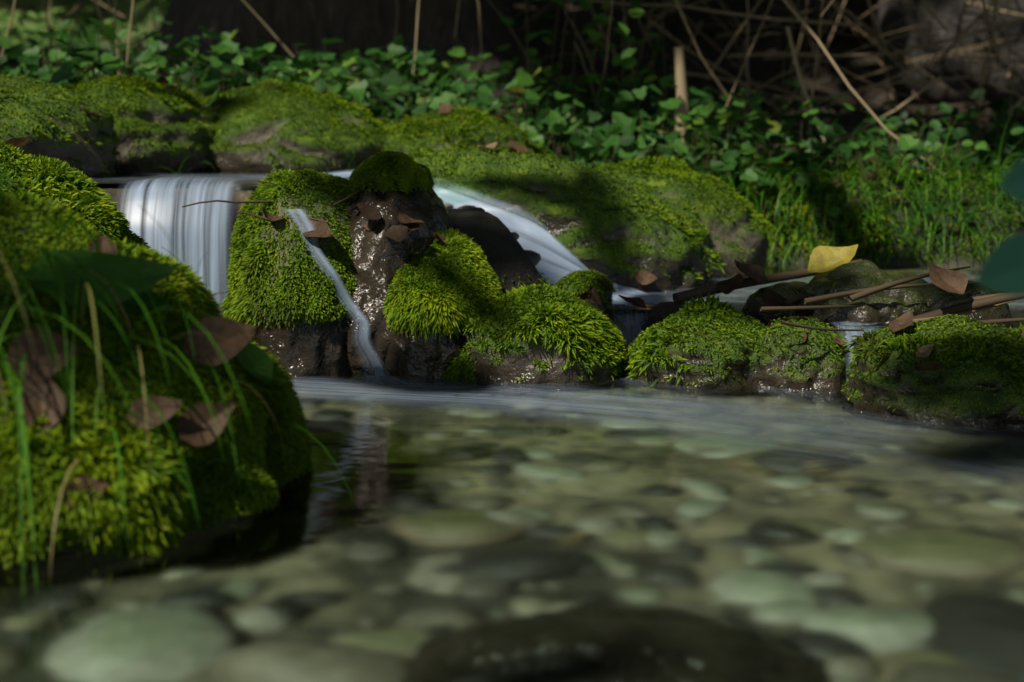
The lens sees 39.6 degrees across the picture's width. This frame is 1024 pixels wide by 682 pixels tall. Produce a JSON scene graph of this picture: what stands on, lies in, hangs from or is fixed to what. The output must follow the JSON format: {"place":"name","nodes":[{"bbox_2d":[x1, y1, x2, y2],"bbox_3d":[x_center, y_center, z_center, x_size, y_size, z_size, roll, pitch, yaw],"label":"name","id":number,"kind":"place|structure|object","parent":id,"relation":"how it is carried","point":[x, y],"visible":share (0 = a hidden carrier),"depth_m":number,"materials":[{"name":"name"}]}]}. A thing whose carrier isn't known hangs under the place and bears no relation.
{"place":"outdoors","nodes":[
{"label":"outdoors","id":0,"kind":"place"},
{"bbox_2d":[0,366,1023,681],"bbox_3d":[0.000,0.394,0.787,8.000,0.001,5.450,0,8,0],"label":"water","id":1,"kind":"structure","parent":0,"point":[672,534],"depth_m":1.72,"materials":[{"name":"liquid"}]},
{"bbox_2d":[125,171,871,408],"bbox_3d":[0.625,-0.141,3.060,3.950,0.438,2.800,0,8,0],"label":"waterfall","id":2,"kind":"structure","parent":1,"relation":"on","point":[553,267],"depth_m":3.31,"materials":[{"name":"white liquid"}]},
{"bbox_2d":[0,0,1023,365],"bbox_3d":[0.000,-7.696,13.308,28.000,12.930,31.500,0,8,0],"label":"terrain","id":3,"kind":"structure","parent":0,"point":[498,242],"depth_m":8.47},
{"bbox_2d":[90,173,486,183],"bbox_3d":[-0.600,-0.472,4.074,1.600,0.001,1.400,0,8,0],"label":"water","id":4,"kind":"structure","parent":3,"relation":"on","point":[212,178],"depth_m":3.84,"materials":[{"name":"white liquid"}]},
{"bbox_2d":[127,0,566,132],"bbox_3d":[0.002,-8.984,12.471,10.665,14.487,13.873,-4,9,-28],"label":"tree trunks","id":5,"kind":"object","parent":3,"relation":"on","point":[361,26],"visible":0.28,"depth_m":6.13,"materials":[{"name":"plant"}]},
{"bbox_2d":[98,184,836,328],"bbox_3d":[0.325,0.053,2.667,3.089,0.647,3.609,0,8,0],"label":"pebbles","id":6,"kind":"object","parent":3,"relation":"on","point":[535,257],"visible":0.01,"depth_m":3.54,"materials":[{"name":"grey stone"}]},
{"bbox_2d":[0,71,1023,567],"bbox_3d":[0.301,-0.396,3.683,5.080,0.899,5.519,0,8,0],"label":"moss strands","id":7,"kind":"object","parent":3,"relation":"on","point":[164,493],"visible":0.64,"depth_m":2.88},
{"bbox_2d":[0,76,1023,565],"bbox_3d":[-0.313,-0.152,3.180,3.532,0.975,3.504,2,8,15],"label":"rocks","id":8,"kind":"object","parent":3,"relation":"on","point":[324,348],"visible":0.38,"depth_m":3.09,"materials":[{"name":"green plant"}]},
{"bbox_2d":[807,244,857,272],"bbox_3d":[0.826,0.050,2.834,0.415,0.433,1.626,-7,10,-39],"label":"yellow leaves","id":9,"kind":"object","parent":8,"relation":"on","point":[822,259],"visible":0.39,"depth_m":3.18,"materials":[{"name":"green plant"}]},
{"bbox_2d":[0,0,1023,384],"bbox_3d":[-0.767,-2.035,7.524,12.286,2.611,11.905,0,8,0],"label":"green leaves","id":10,"kind":"object","parent":3,"relation":"on","point":[558,120],"visible":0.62,"depth_m":5.02,"materials":[{"name":"green plant"}]},
{"bbox_2d":[0,0,1023,336],"bbox_3d":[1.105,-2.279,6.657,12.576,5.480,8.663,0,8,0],"label":"twigs","id":11,"kind":"object","parent":3,"relation":"on","point":[962,306],"visible":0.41,"depth_m":5.77,"materials":[{"name":"brown wood"}]},
{"bbox_2d":[0,49,1023,588],"bbox_3d":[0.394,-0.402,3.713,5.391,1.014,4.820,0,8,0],"label":"grass","id":12,"kind":"structure","parent":3,"relation":"on","point":[774,173],"depth_m":4.35,"materials":[{"name":"green plant"}]},
{"bbox_2d":[0,0,1023,509],"bbox_3d":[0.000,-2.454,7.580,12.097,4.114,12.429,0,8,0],"label":"dead leaves","id":13,"kind":"object","parent":3,"relation":"on","point":[42,392],"visible":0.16,"depth_m":1.93,"materials":[{"name":"brown plant"}]},
{"bbox_2d":[611,264,1023,330],"bbox_3d":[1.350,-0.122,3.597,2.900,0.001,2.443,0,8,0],"label":"water","id":14,"kind":"structure","parent":3,"relation":"on","point":[1016,307],"depth_m":3.58,"materials":[{"name":"grey liquid"}]},
{"bbox_2d":[771,0,1023,104],"bbox_3d":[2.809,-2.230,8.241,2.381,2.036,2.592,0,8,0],"label":"cliff rocks","id":15,"kind":"object","parent":3,"relation":"on","point":[887,13],"visible":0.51,"depth_m":7.78,"materials":[{"name":"stone"}]},
{"bbox_2d":[976,157,1023,295],"bbox_3d":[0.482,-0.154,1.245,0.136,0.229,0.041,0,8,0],"label":"leaves","id":16,"kind":"object","parent":3,"relation":"on","point":[1002,269],"visible":1,"depth_m":1.26,"materials":[{"name":"teal plant"}]}
]}

